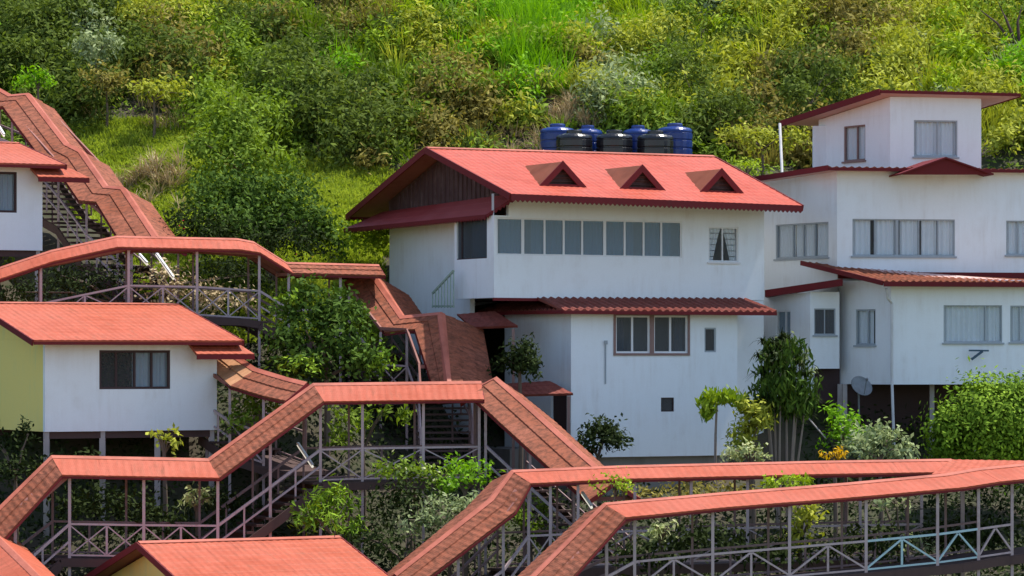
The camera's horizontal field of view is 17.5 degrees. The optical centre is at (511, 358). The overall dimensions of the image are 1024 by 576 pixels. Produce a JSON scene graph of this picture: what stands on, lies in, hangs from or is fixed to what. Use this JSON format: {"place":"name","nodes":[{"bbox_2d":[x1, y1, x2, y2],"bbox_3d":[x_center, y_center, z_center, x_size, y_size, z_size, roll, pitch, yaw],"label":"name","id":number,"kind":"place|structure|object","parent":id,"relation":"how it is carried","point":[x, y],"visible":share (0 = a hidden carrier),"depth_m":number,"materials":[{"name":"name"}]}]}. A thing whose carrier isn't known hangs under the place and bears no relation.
{"place":"outdoors","nodes":[
{"label":"outdoors","id":0,"kind":"place"},
{"bbox_2d":[0,0,1021,138],"bbox_3d":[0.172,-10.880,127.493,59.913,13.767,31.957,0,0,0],"label":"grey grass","id":1,"kind":"structure","parent":0,"point":[664,2],"depth_m":123.52,"materials":[{"name":"green plant"}]},
{"bbox_2d":[0,0,1023,575],"bbox_3d":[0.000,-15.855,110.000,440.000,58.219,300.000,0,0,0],"label":"hillside ground","id":2,"kind":"structure","parent":0,"point":[494,342],"depth_m":99.15,"materials":[{"name":"green plant"}]},
{"bbox_2d":[0,414,45,541],"bbox_3d":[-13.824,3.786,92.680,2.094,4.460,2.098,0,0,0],"label":"shrub","id":3,"kind":"object","parent":2,"relation":"on","point":[15,473],"visible":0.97,"depth_m":92.78,"materials":[{"name":"green plant"}]},
{"bbox_2d":[0,535,54,575],"bbox_3d":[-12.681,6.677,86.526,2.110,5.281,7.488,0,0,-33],"label":"covered stairway","id":4,"kind":"object","parent":2,"relation":"on","point":[18,559],"visible":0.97,"depth_m":86.94,"materials":[{"name":"tile"}]},
{"bbox_2d":[12,62,57,98],"bbox_3d":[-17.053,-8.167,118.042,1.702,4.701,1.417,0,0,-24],"label":"shrub","id":5,"kind":"object","parent":2,"relation":"on","point":[40,75],"visible":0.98,"depth_m":118.01,"materials":[{"name":"green plant"}]},
{"bbox_2d":[0,141,89,301],"bbox_3d":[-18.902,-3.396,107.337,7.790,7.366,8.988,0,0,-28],"label":"gabled lodge","id":6,"kind":"structure","parent":2,"relation":"on","point":[26,172],"depth_m":104.98,"materials":[{"name":"paint"}]},
{"bbox_2d":[0,172,16,212],"bbox_3d":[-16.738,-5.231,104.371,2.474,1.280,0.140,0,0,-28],"label":"window","id":7,"kind":"structure","parent":6,"relation":"in","point":[8,180],"depth_m":104.85,"materials":[{"name":"clear glass"}]},
{"bbox_2d":[0,0,104,74],"bbox_3d":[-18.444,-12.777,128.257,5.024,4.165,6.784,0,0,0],"label":"shrub","id":8,"kind":"object","parent":2,"relation":"on","point":[26,54],"visible":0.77,"depth_m":128.11,"materials":[{"name":"green plant"}]},
{"bbox_2d":[0,88,186,302],"bbox_3d":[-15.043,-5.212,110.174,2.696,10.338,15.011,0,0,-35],"label":"covered stairway","id":9,"kind":"object","parent":2,"relation":"on","point":[105,193],"visible":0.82,"depth_m":108.47,"materials":[{"name":"tile"}]},
{"bbox_2d":[68,23,125,87],"bbox_3d":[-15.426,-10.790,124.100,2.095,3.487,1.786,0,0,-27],"label":"shrub","id":10,"kind":"object","parent":2,"relation":"on","point":[94,50],"visible":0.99,"depth_m":123.80,"materials":[{"name":"green plant"}]},
{"bbox_2d":[69,58,129,127],"bbox_3d":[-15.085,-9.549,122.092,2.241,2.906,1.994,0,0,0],"label":"shrub","id":11,"kind":"object","parent":2,"relation":"on","point":[108,85],"visible":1,"depth_m":121.94,"materials":[{"name":"green plant"}]},
{"bbox_2d":[0,302,254,536],"bbox_3d":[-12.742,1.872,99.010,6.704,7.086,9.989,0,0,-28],"label":"house","id":12,"kind":"structure","parent":2,"relation":"on","point":[50,371],"depth_m":95.58,"materials":[{"name":"paint"}]},
{"bbox_2d":[99,350,169,388],"bbox_3d":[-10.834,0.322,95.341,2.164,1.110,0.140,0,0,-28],"label":"window","id":13,"kind":"structure","parent":12,"relation":"in","point":[150,368],"depth_m":95.54,"materials":[{"name":"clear glass"}]},
{"bbox_2d":[100,18,180,73],"bbox_3d":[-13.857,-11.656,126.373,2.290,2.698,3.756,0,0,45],"label":"shrub","id":14,"kind":"object","parent":2,"relation":"on","point":[138,35],"visible":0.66,"depth_m":126.19,"materials":[{"name":"green plant"}]},
{"bbox_2d":[0,247,282,302],"bbox_3d":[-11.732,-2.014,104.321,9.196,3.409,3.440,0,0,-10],"label":"shrub","id":15,"kind":"object","parent":2,"relation":"on","point":[96,287],"visible":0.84,"depth_m":104.06,"materials":[{"name":"green plant"}]},
{"bbox_2d":[31,443,265,542],"bbox_3d":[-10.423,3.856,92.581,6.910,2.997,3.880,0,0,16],"label":"shrub","id":16,"kind":"object","parent":2,"relation":"on","point":[119,510],"visible":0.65,"depth_m":92.34,"materials":[{"name":"green plant"}]},
{"bbox_2d":[108,0,213,30],"bbox_3d":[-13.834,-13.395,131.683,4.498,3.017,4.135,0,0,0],"label":"shrub","id":17,"kind":"object","parent":2,"relation":"on","point":[148,14],"visible":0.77,"depth_m":131.30,"materials":[{"name":"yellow plant"}]},
{"bbox_2d":[127,71,199,137],"bbox_3d":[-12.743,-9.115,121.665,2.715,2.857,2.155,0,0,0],"label":"shrub","id":18,"kind":"object","parent":2,"relation":"on","point":[154,92],"visible":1,"depth_m":121.50,"materials":[{"name":"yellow plant"}]},
{"bbox_2d":[145,422,183,539],"bbox_3d":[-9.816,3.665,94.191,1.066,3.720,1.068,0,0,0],"label":"shrub","id":19,"kind":"object","parent":2,"relation":"on","point":[174,442],"visible":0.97,"depth_m":94.09,"materials":[{"name":"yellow plant"}]},
{"bbox_2d":[111,126,254,211],"bbox_3d":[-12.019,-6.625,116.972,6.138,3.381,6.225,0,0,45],"label":"dry shrub","id":20,"kind":"object","parent":2,"relation":"on","point":[142,172],"visible":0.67,"depth_m":116.94,"materials":[{"name":"green plant"}]},
{"bbox_2d":[0,236,385,386],"bbox_3d":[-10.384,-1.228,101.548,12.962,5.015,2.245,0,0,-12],"label":"covered walkway","id":21,"kind":"structure","parent":2,"relation":"on","point":[266,259],"depth_m":101.09,"materials":[{"name":"paint"}]},
{"bbox_2d":[130,256,257,314],"bbox_3d":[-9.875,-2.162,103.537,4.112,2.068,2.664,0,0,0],"label":"shrub","id":22,"kind":"object","parent":2,"relation":"on","point":[205,292],"visible":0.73,"depth_m":103.56,"materials":[{"name":"beige plant"}]},
{"bbox_2d":[177,481,219,538],"bbox_3d":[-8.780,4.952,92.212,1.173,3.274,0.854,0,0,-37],"label":"tree","id":23,"kind":"object","parent":2,"relation":"on","point":[193,503],"visible":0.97,"depth_m":92.20,"materials":[{"name":"green plant"}]},
{"bbox_2d":[63,114,395,381],"bbox_3d":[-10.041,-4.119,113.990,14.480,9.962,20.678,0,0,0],"label":"bank grass","id":24,"kind":"structure","parent":2,"relation":"on","point":[347,193],"depth_m":116.11,"materials":[{"name":"green plant"}]},
{"bbox_2d":[85,535,387,575],"bbox_3d":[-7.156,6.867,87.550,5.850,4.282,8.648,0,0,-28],"label":"gabled lodge","id":25,"kind":"structure","parent":2,"relation":"on","point":[335,555],"depth_m":86.49,"materials":[{"name":"tile"}]},
{"bbox_2d":[0,381,484,575],"bbox_3d":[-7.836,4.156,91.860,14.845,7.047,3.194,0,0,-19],"label":"covered walkway","id":26,"kind":"structure","parent":2,"relation":"on","point":[34,490],"depth_m":91.53,"materials":[{"name":"tile"}]},
{"bbox_2d":[178,88,306,194],"bbox_3d":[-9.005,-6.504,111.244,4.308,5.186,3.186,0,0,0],"label":"leafy tree","id":27,"kind":"object","parent":2,"relation":"on","point":[246,135],"visible":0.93,"depth_m":111.14,"materials":[{"name":"green plant"}]},
{"bbox_2d":[220,393,281,512],"bbox_3d":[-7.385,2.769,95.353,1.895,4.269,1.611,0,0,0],"label":"shrub","id":28,"kind":"object","parent":2,"relation":"on","point":[243,417],"visible":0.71,"depth_m":95.34,"materials":[{"name":"green plant"}]},
{"bbox_2d":[157,196,348,261],"bbox_3d":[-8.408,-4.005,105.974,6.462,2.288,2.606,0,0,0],"label":"shrub","id":29,"kind":"object","parent":2,"relation":"on","point":[282,237],"visible":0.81,"depth_m":105.76,"materials":[{"name":"green plant"}]},
{"bbox_2d":[164,154,350,281],"bbox_3d":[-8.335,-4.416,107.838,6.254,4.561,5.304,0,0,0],"label":"leafy tree","id":30,"kind":"object","parent":2,"relation":"on","point":[251,200],"visible":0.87,"depth_m":107.40,"materials":[{"name":"green plant"}]},
{"bbox_2d":[198,359,331,523],"bbox_3d":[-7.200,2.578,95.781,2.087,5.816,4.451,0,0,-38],"label":"covered stairway","id":31,"kind":"object","parent":2,"relation":"on","point":[243,376],"visible":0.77,"depth_m":95.19,"materials":[{"name":"tile"}]},
{"bbox_2d":[247,268,397,457],"bbox_3d":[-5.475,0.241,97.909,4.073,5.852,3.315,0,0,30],"label":"leafy tree","id":32,"kind":"object","parent":2,"relation":"on","point":[321,315],"visible":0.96,"depth_m":97.84,"materials":[{"name":"green plant"}]},
{"bbox_2d":[287,473,372,541],"bbox_3d":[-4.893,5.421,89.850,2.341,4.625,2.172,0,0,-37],"label":"shrub","id":33,"kind":"object","parent":2,"relation":"on","point":[316,506],"visible":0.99,"depth_m":89.86,"materials":[{"name":"green plant"}]},
{"bbox_2d":[61,81,610,156],"bbox_3d":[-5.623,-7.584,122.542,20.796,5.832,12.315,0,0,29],"label":"dry grass","id":34,"kind":"structure","parent":2,"relation":"on","point":[149,104],"depth_m":120.11,"materials":[{"name":"beige plant"}]},
{"bbox_2d":[273,287,403,378],"bbox_3d":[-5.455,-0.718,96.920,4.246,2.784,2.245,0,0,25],"label":"shrub","id":35,"kind":"object","parent":2,"relation":"on","point":[312,366],"visible":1,"depth_m":96.83,"materials":[{"name":"green plant"}]},
{"bbox_2d":[279,69,420,129],"bbox_3d":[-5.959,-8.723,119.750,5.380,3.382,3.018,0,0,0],"label":"shrub","id":36,"kind":"object","parent":2,"relation":"on","point":[310,108],"visible":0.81,"depth_m":119.48,"materials":[{"name":"green plant"}]},
{"bbox_2d":[327,209,388,261],"bbox_3d":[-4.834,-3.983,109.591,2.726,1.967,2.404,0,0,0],"label":"shrub","id":37,"kind":"object","parent":2,"relation":"on","point":[376,235],"visible":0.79,"depth_m":109.46,"materials":[{"name":"green plant"}]},
{"bbox_2d":[318,404,416,528],"bbox_3d":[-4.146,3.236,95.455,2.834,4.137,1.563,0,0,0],"label":"shrub","id":38,"kind":"object","parent":2,"relation":"on","point":[342,440],"visible":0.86,"depth_m":95.44,"materials":[{"name":"green plant"}]},
{"bbox_2d":[342,471,464,567],"bbox_3d":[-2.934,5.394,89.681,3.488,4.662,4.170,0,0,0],"label":"shrub","id":39,"kind":"object","parent":2,"relation":"on","point":[382,545],"visible":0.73,"depth_m":89.79,"materials":[{"name":"green plant"}]},
{"bbox_2d":[366,450,455,553],"bbox_3d":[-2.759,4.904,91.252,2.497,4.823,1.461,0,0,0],"label":"flowering shrub","id":40,"kind":"object","parent":2,"relation":"on","point":[403,472],"visible":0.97,"depth_m":91.16,"materials":[{"name":"green plant"}]},
{"bbox_2d":[342,276,491,494],"bbox_3d":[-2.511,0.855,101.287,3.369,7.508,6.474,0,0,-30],"label":"covered stairway","id":41,"kind":"object","parent":2,"relation":"on","point":[452,348],"visible":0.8,"depth_m":100.39,"materials":[{"name":"tile"}]},
{"bbox_2d":[395,482,483,575],"bbox_3d":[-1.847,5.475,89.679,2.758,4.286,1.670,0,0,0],"label":"shrub","id":42,"kind":"object","parent":2,"relation":"on","point":[418,521],"visible":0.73,"depth_m":89.47,"materials":[{"name":"green plant"}]},
{"bbox_2d":[408,51,493,104],"bbox_3d":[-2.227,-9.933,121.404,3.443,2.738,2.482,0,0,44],"label":"shrub","id":43,"kind":"object","parent":2,"relation":"on","point":[427,71],"visible":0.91,"depth_m":121.03,"materials":[{"name":"green plant"}]},
{"bbox_2d":[431,451,505,575],"bbox_3d":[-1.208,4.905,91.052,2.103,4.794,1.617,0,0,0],"label":"shrub","id":44,"kind":"object","parent":2,"relation":"on","point":[469,475],"visible":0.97,"depth_m":91.05,"materials":[{"name":"green plant"}]},
{"bbox_2d":[1,0,958,162],"bbox_3d":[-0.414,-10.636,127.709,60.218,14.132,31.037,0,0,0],"label":"green scrub","id":45,"kind":"object","parent":2,"relation":"on","point":[269,103],"visible":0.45,"depth_m":122.30,"materials":[{"name":"green plant"}]},
{"bbox_2d":[0,0,1023,173],"bbox_3d":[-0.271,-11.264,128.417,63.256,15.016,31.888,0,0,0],"label":"dark scrub","id":46,"kind":"object","parent":2,"relation":"on","point":[58,53],"visible":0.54,"depth_m":124.00,"materials":[{"name":"green plant"}]},
{"bbox_2d":[0,0,1023,113],"bbox_3d":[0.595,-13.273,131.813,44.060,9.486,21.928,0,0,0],"label":"bright scrub","id":47,"kind":"object","parent":2,"relation":"on","point":[535,91],"visible":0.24,"depth_m":125.18,"materials":[{"name":"green plant"}]},
{"bbox_2d":[1,0,1023,102],"bbox_3d":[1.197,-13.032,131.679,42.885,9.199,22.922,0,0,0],"label":"tall grass","id":48,"kind":"structure","parent":2,"relation":"on","point":[528,62],"depth_m":126.21,"materials":[{"name":"green plant"}]},
{"bbox_2d":[1,0,1023,264],"bbox_3d":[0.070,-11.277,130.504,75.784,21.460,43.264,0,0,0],"label":"undergrowth","id":49,"kind":"object","parent":2,"relation":"on","point":[751,158],"visible":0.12,"depth_m":119.82,"materials":[{"name":"green plant"}]},
{"bbox_2d":[2,0,1023,141],"bbox_3d":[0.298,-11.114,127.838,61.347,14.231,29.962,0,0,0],"label":"silver scrub","id":50,"kind":"object","parent":2,"relation":"on","point":[587,90],"visible":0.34,"depth_m":123.65,"materials":[{"name":"green plant"}]},
{"bbox_2d":[485,332,543,507],"bbox_3d":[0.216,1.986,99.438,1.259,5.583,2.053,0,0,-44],"label":"shrub","id":51,"kind":"object","parent":2,"relation":"on","point":[517,363],"visible":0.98,"depth_m":99.24,"materials":[{"name":"green plant"}]},
{"bbox_2d":[7,0,1023,166],"bbox_3d":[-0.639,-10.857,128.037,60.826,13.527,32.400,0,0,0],"label":"green grass","id":52,"kind":"structure","parent":2,"relation":"on","point":[311,18],"depth_m":125.60,"materials":[{"name":"green plant"}]},
{"bbox_2d":[428,0,606,39],"bbox_3d":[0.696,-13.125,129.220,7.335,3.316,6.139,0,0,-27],"label":"grass clump","id":53,"kind":"object","parent":2,"relation":"on","point":[529,10],"visible":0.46,"depth_m":128.77,"materials":[{"name":"green plant"}]},
{"bbox_2d":[119,0,922,174],"bbox_3d":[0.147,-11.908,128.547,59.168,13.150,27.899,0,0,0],"label":"brown scrub","id":54,"kind":"object","parent":2,"relation":"on","point":[853,13],"visible":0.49,"depth_m":123.90,"materials":[{"name":"green plant"}]},
{"bbox_2d":[466,10,586,79],"bbox_3d":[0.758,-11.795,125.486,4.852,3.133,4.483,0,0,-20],"label":"grass clump","id":55,"kind":"object","parent":2,"relation":"on","point":[506,52],"visible":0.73,"depth_m":124.68,"materials":[{"name":"green plant"}]},
{"bbox_2d":[505,493,555,561],"bbox_3d":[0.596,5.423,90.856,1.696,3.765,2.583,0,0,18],"label":"shrub","id":56,"kind":"object","parent":2,"relation":"on","point":[518,519],"visible":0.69,"depth_m":90.28,"materials":[{"name":"green plant"}]},
{"bbox_2d":[62,0,1023,160],"bbox_3d":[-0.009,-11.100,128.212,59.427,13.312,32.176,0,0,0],"label":"yellow grass","id":57,"kind":"structure","parent":2,"relation":"on","point":[996,117],"depth_m":126.97,"materials":[{"name":"green plant"}]},
{"bbox_2d":[62,0,1023,167],"bbox_3d":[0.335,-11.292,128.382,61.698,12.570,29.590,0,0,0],"label":"brown grass","id":58,"kind":"structure","parent":2,"relation":"on","point":[771,158],"depth_m":120.73,"materials":[{"name":"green plant"}]},
{"bbox_2d":[460,376,640,575],"bbox_3d":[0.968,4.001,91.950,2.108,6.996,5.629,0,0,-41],"label":"covered stairway","id":59,"kind":"object","parent":2,"relation":"on","point":[541,437],"visible":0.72,"depth_m":91.69,"materials":[{"name":"tile"}]},
{"bbox_2d":[517,84,599,125],"bbox_3d":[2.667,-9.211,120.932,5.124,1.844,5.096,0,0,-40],"label":"dry shrub","id":60,"kind":"object","parent":2,"relation":"on","point":[568,111],"visible":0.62,"depth_m":120.50,"materials":[{"name":"green plant"}]},
{"bbox_2d":[344,147,803,507],"bbox_3d":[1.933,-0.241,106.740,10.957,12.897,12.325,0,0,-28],"label":"white house","id":61,"kind":"structure","parent":2,"relation":"on","point":[630,286],"depth_m":103.03,"materials":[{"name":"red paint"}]},
{"bbox_2d":[457,217,486,259],"bbox_3d":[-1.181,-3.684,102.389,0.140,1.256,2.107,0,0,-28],"label":"window","id":62,"kind":"structure","parent":61,"relation":"in","point":[479,228],"depth_m":102.15,"materials":[{"name":"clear glass"}]},
{"bbox_2d":[497,217,681,257],"bbox_3d":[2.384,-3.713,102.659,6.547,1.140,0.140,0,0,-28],"label":"window","id":63,"kind":"structure","parent":61,"relation":"in","point":[580,237],"depth_m":102.65,"materials":[{"name":"grey glass"}]},
{"bbox_2d":[613,314,651,355],"bbox_3d":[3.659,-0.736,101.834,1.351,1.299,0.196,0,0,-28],"label":"window","id":64,"kind":"structure","parent":61,"relation":"in","point":[618,319],"depth_m":101.75,"materials":[{"name":"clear glass"}]},
{"bbox_2d":[652,315,689,355],"bbox_3d":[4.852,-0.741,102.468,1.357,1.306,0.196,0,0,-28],"label":"window","id":65,"kind":"structure","parent":61,"relation":"in","point":[680,321],"depth_m":102.65,"materials":[{"name":"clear glass"}]},
{"bbox_2d":[707,227,740,263],"bbox_3d":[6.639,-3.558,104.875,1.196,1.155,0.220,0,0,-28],"label":"window","id":66,"kind":"structure","parent":61,"relation":"in","point":[732,245],"depth_m":104.95,"materials":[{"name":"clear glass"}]},
{"bbox_2d":[556,130,592,151],"bbox_3d":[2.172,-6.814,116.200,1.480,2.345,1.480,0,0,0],"label":"water tank","id":67,"kind":"object","parent":2,"relation":"on","point":[573,140],"visible":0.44,"depth_m":115.67,"materials":[{"name":"black plastic"}]},
{"bbox_2d":[155,0,997,90],"bbox_3d":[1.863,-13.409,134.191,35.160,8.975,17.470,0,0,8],"label":"lime scrub","id":68,"kind":"object","parent":2,"relation":"on","point":[944,44],"visible":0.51,"depth_m":128.14,"materials":[{"name":"green plant"}]},
{"bbox_2d":[135,0,1023,150],"bbox_3d":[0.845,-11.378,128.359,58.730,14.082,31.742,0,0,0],"label":"yellow scrub","id":69,"kind":"object","parent":2,"relation":"on","point":[997,82],"visible":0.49,"depth_m":126.58,"materials":[{"name":"green plant"}]},
{"bbox_2d":[161,0,1020,91],"bbox_3d":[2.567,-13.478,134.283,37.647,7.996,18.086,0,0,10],"label":"pale grass","id":70,"kind":"structure","parent":2,"relation":"on","point":[639,4],"depth_m":130.33,"materials":[{"name":"green plant"}]},
{"bbox_2d":[576,412,633,506],"bbox_3d":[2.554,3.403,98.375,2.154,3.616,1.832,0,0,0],"label":"shrub","id":71,"kind":"object","parent":2,"relation":"on","point":[604,431],"visible":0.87,"depth_m":98.07,"materials":[{"name":"green plant"}]},
{"bbox_2d":[596,130,632,152],"bbox_3d":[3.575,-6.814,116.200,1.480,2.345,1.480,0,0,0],"label":"water tank","id":72,"kind":"object","parent":2,"relation":"on","point":[613,141],"visible":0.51,"depth_m":115.68,"materials":[{"name":"black plastic"}]},
{"bbox_2d":[600,3,695,57],"bbox_3d":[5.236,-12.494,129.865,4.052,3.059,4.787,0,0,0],"label":"shrub","id":73,"kind":"object","parent":2,"relation":"on","point":[627,37],"visible":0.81,"depth_m":129.00,"materials":[{"name":"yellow plant"}]},
{"bbox_2d":[637,130,673,153],"bbox_3d":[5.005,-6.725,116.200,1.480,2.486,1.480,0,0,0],"label":"water tank","id":74,"kind":"object","parent":2,"relation":"on","point":[655,141],"visible":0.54,"depth_m":115.68,"materials":[{"name":"black plastic"}]},
{"bbox_2d":[387,459,951,575],"bbox_3d":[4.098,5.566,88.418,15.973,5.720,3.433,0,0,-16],"label":"covered walkway","id":75,"kind":"structure","parent":2,"relation":"on","point":[493,506],"depth_m":87.91,"materials":[{"name":"tile"}]},
{"bbox_2d":[658,123,691,153],"bbox_3d":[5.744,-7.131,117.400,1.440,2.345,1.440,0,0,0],"label":"water tank","id":76,"kind":"object","parent":2,"relation":"on","point":[681,135],"visible":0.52,"depth_m":116.87,"materials":[{"name":"blue plastic"}]},
{"bbox_2d":[658,37,719,93],"bbox_3d":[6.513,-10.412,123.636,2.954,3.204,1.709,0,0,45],"label":"shrub","id":77,"kind":"object","parent":2,"relation":"on","point":[686,63],"visible":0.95,"depth_m":123.41,"materials":[{"name":"green plant"}]},
{"bbox_2d":[611,480,783,575],"bbox_3d":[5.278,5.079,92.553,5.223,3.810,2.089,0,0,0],"label":"shrub","id":78,"kind":"object","parent":2,"relation":"on","point":[646,491],"visible":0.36,"depth_m":92.41,"materials":[{"name":"green plant"}]},
{"bbox_2d":[694,384,749,524],"bbox_3d":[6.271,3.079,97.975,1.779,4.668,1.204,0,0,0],"label":"papaya tree","id":79,"kind":"object","parent":2,"relation":"on","point":[708,400],"visible":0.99,"depth_m":97.78,"materials":[{"name":"green plant"}]},
{"bbox_2d":[696,83,768,125],"bbox_3d":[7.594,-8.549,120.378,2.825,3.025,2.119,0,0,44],"label":"shrub","id":80,"kind":"object","parent":2,"relation":"on","point":[729,101],"visible":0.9,"depth_m":120.01,"materials":[{"name":"green plant"}]},
{"bbox_2d":[719,437,772,549],"bbox_3d":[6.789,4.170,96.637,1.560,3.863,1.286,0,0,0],"label":"shrub","id":81,"kind":"object","parent":2,"relation":"on","point":[732,452],"visible":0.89,"depth_m":96.56,"materials":[{"name":"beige plant"}]},
{"bbox_2d":[722,390,779,542],"bbox_3d":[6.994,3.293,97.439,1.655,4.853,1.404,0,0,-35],"label":"croton shrub","id":82,"kind":"object","parent":2,"relation":"on","point":[761,421],"visible":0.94,"depth_m":97.32,"materials":[{"name":"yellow plant"}]},
{"bbox_2d":[714,117,812,174],"bbox_3d":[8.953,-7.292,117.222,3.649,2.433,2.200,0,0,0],"label":"shrub","id":83,"kind":"object","parent":2,"relation":"on","point":[741,134],"visible":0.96,"depth_m":117.08,"materials":[{"name":"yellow plant"}]},
{"bbox_2d":[518,463,1023,575],"bbox_3d":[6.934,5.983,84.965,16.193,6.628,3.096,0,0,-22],"label":"covered walkway","id":84,"kind":"structure","parent":2,"relation":"on","point":[578,545],"depth_m":84.50,"materials":[{"name":"paint"}]},
{"bbox_2d":[746,327,829,529],"bbox_3d":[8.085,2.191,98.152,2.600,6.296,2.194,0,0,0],"label":"dracaena tree","id":85,"kind":"object","parent":2,"relation":"on","point":[782,352],"visible":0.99,"depth_m":97.94,"materials":[{"name":"green plant"}]},
{"bbox_2d":[760,470,815,573],"bbox_3d":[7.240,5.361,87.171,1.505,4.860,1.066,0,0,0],"label":"shrub","id":86,"kind":"object","parent":2,"relation":"on","point":[797,480],"visible":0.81,"depth_m":87.16,"materials":[{"name":"green plant"}]},
{"bbox_2d":[774,504,829,571],"bbox_3d":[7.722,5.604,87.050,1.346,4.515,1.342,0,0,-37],"label":"shrub","id":87,"kind":"object","parent":2,"relation":"on","point":[807,514],"visible":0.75,"depth_m":86.82,"materials":[{"name":"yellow plant"}]},
{"bbox_2d":[598,500,1023,575],"bbox_3d":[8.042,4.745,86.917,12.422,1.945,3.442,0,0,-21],"label":"shrub","id":88,"kind":"object","parent":2,"relation":"on","point":[697,534],"visible":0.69,"depth_m":86.51,"materials":[{"name":"green plant"}]},
{"bbox_2d":[770,51,863,131],"bbox_3d":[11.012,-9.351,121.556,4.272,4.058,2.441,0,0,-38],"label":"shrub","id":89,"kind":"object","parent":2,"relation":"on","point":[786,86],"visible":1,"depth_m":121.45,"materials":[{"name":"green plant"}]},
{"bbox_2d":[788,16,890,76],"bbox_3d":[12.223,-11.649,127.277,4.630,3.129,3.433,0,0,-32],"label":"shrub","id":90,"kind":"object","parent":2,"relation":"on","point":[855,42],"visible":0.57,"depth_m":127.28,"materials":[{"name":"green plant"}]},
{"bbox_2d":[815,393,871,534],"bbox_3d":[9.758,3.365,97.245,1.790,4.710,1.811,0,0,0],"label":"shrub","id":91,"kind":"object","parent":2,"relation":"on","point":[845,422],"visible":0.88,"depth_m":97.24,"materials":[{"name":"green plant"}]},
{"bbox_2d":[834,417,920,551],"bbox_3d":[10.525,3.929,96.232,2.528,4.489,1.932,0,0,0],"label":"shrub","id":92,"kind":"object","parent":2,"relation":"on","point":[873,435],"visible":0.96,"depth_m":96.14,"materials":[{"name":"green plant"}]},
{"bbox_2d":[754,89,1023,455],"bbox_3d":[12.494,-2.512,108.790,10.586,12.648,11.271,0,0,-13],"label":"terraced house","id":93,"kind":"structure","parent":2,"relation":"on","point":[898,281],"depth_m":106.31,"materials":[{"name":"white paint"}]},
{"bbox_2d":[773,222,828,260],"bbox_3d":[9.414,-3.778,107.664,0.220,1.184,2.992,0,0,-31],"label":"window","id":94,"kind":"structure","parent":93,"relation":"in","point":[785,233],"depth_m":107.86,"materials":[{"name":"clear glass"}]},
{"bbox_2d":[813,309,837,336],"bbox_3d":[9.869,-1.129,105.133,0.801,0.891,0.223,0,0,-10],"label":"window","id":95,"kind":"structure","parent":93,"relation":"in","point":[824,319],"depth_m":105.19,"materials":[{"name":"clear glass"}]},
{"bbox_2d":[841,125,865,163],"bbox_3d":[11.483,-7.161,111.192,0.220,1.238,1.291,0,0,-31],"label":"window","id":96,"kind":"structure","parent":93,"relation":"in","point":[854,136],"depth_m":111.30,"materials":[{"name":"clear glass"}]},
{"bbox_2d":[853,309,875,346],"bbox_3d":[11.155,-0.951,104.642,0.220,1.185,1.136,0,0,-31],"label":"window","id":97,"kind":"structure","parent":93,"relation":"in","point":[864,317],"depth_m":104.80,"materials":[{"name":"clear glass"}]},
{"bbox_2d":[851,219,956,257],"bbox_3d":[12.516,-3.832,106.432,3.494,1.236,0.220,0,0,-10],"label":"window","id":98,"kind":"structure","parent":93,"relation":"in","point":[893,238],"depth_m":106.48,"materials":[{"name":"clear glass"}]},
{"bbox_2d":[912,120,958,158],"bbox_3d":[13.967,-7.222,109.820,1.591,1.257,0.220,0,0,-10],"label":"window","id":99,"kind":"structure","parent":93,"relation":"in","point":[937,139],"depth_m":109.88,"materials":[{"name":"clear glass"}]},
{"bbox_2d":[942,305,1003,343],"bbox_3d":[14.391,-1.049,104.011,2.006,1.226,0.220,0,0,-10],"label":"window","id":100,"kind":"structure","parent":93,"relation":"in","point":[962,323],"depth_m":104.09,"materials":[{"name":"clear glass"}]},
{"bbox_2d":[1005,221,1023,256],"bbox_3d":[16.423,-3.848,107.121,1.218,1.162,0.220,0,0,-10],"label":"window","id":101,"kind":"structure","parent":93,"relation":"in","point":[1014,229],"depth_m":107.13,"materials":[{"name":"clear glass"}]},
{"bbox_2d":[1009,306,1023,343],"bbox_3d":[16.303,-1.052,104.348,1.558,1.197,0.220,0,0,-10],"label":"window","id":102,"kind":"structure","parent":93,"relation":"in","point":[1016,312],"depth_m":104.34,"materials":[{"name":"clear glass"}]},
{"bbox_2d":[868,497,935,562],"bbox_3d":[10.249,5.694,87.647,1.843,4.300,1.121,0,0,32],"label":"shrub","id":103,"kind":"object","parent":2,"relation":"on","point":[881,503],"visible":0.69,"depth_m":87.76,"materials":[{"name":"green plant"}]},
{"bbox_2d":[906,356,1023,496],"bbox_3d":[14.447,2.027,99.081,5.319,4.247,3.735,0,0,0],"label":"hedge bush","id":104,"kind":"object","parent":2,"relation":"on","point":[992,418],"visible":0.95,"depth_m":98.25,"materials":[{"name":"green plant"}]},
{"bbox_2d":[932,459,1023,575],"bbox_3d":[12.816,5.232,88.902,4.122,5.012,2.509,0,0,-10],"label":"junction roof","id":105,"kind":"structure","parent":2,"relation":"on","point":[953,465],"depth_m":88.81,"materials":[{"name":"tile"}]},
{"bbox_2d":[956,0,1023,50],"bbox_3d":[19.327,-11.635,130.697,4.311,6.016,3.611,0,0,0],"label":"leafy tree","id":106,"kind":"object","parent":2,"relation":"on","point":[1017,21],"visible":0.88,"depth_m":130.08,"materials":[{"name":"green plant"}]},
{"bbox_2d":[981,101,1023,156],"bbox_3d":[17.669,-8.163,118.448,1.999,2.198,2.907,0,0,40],"label":"shrub","id":107,"kind":"object","parent":2,"relation":"on","point":[994,139],"visible":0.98,"depth_m":117.91,"materials":[{"name":"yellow plant"}]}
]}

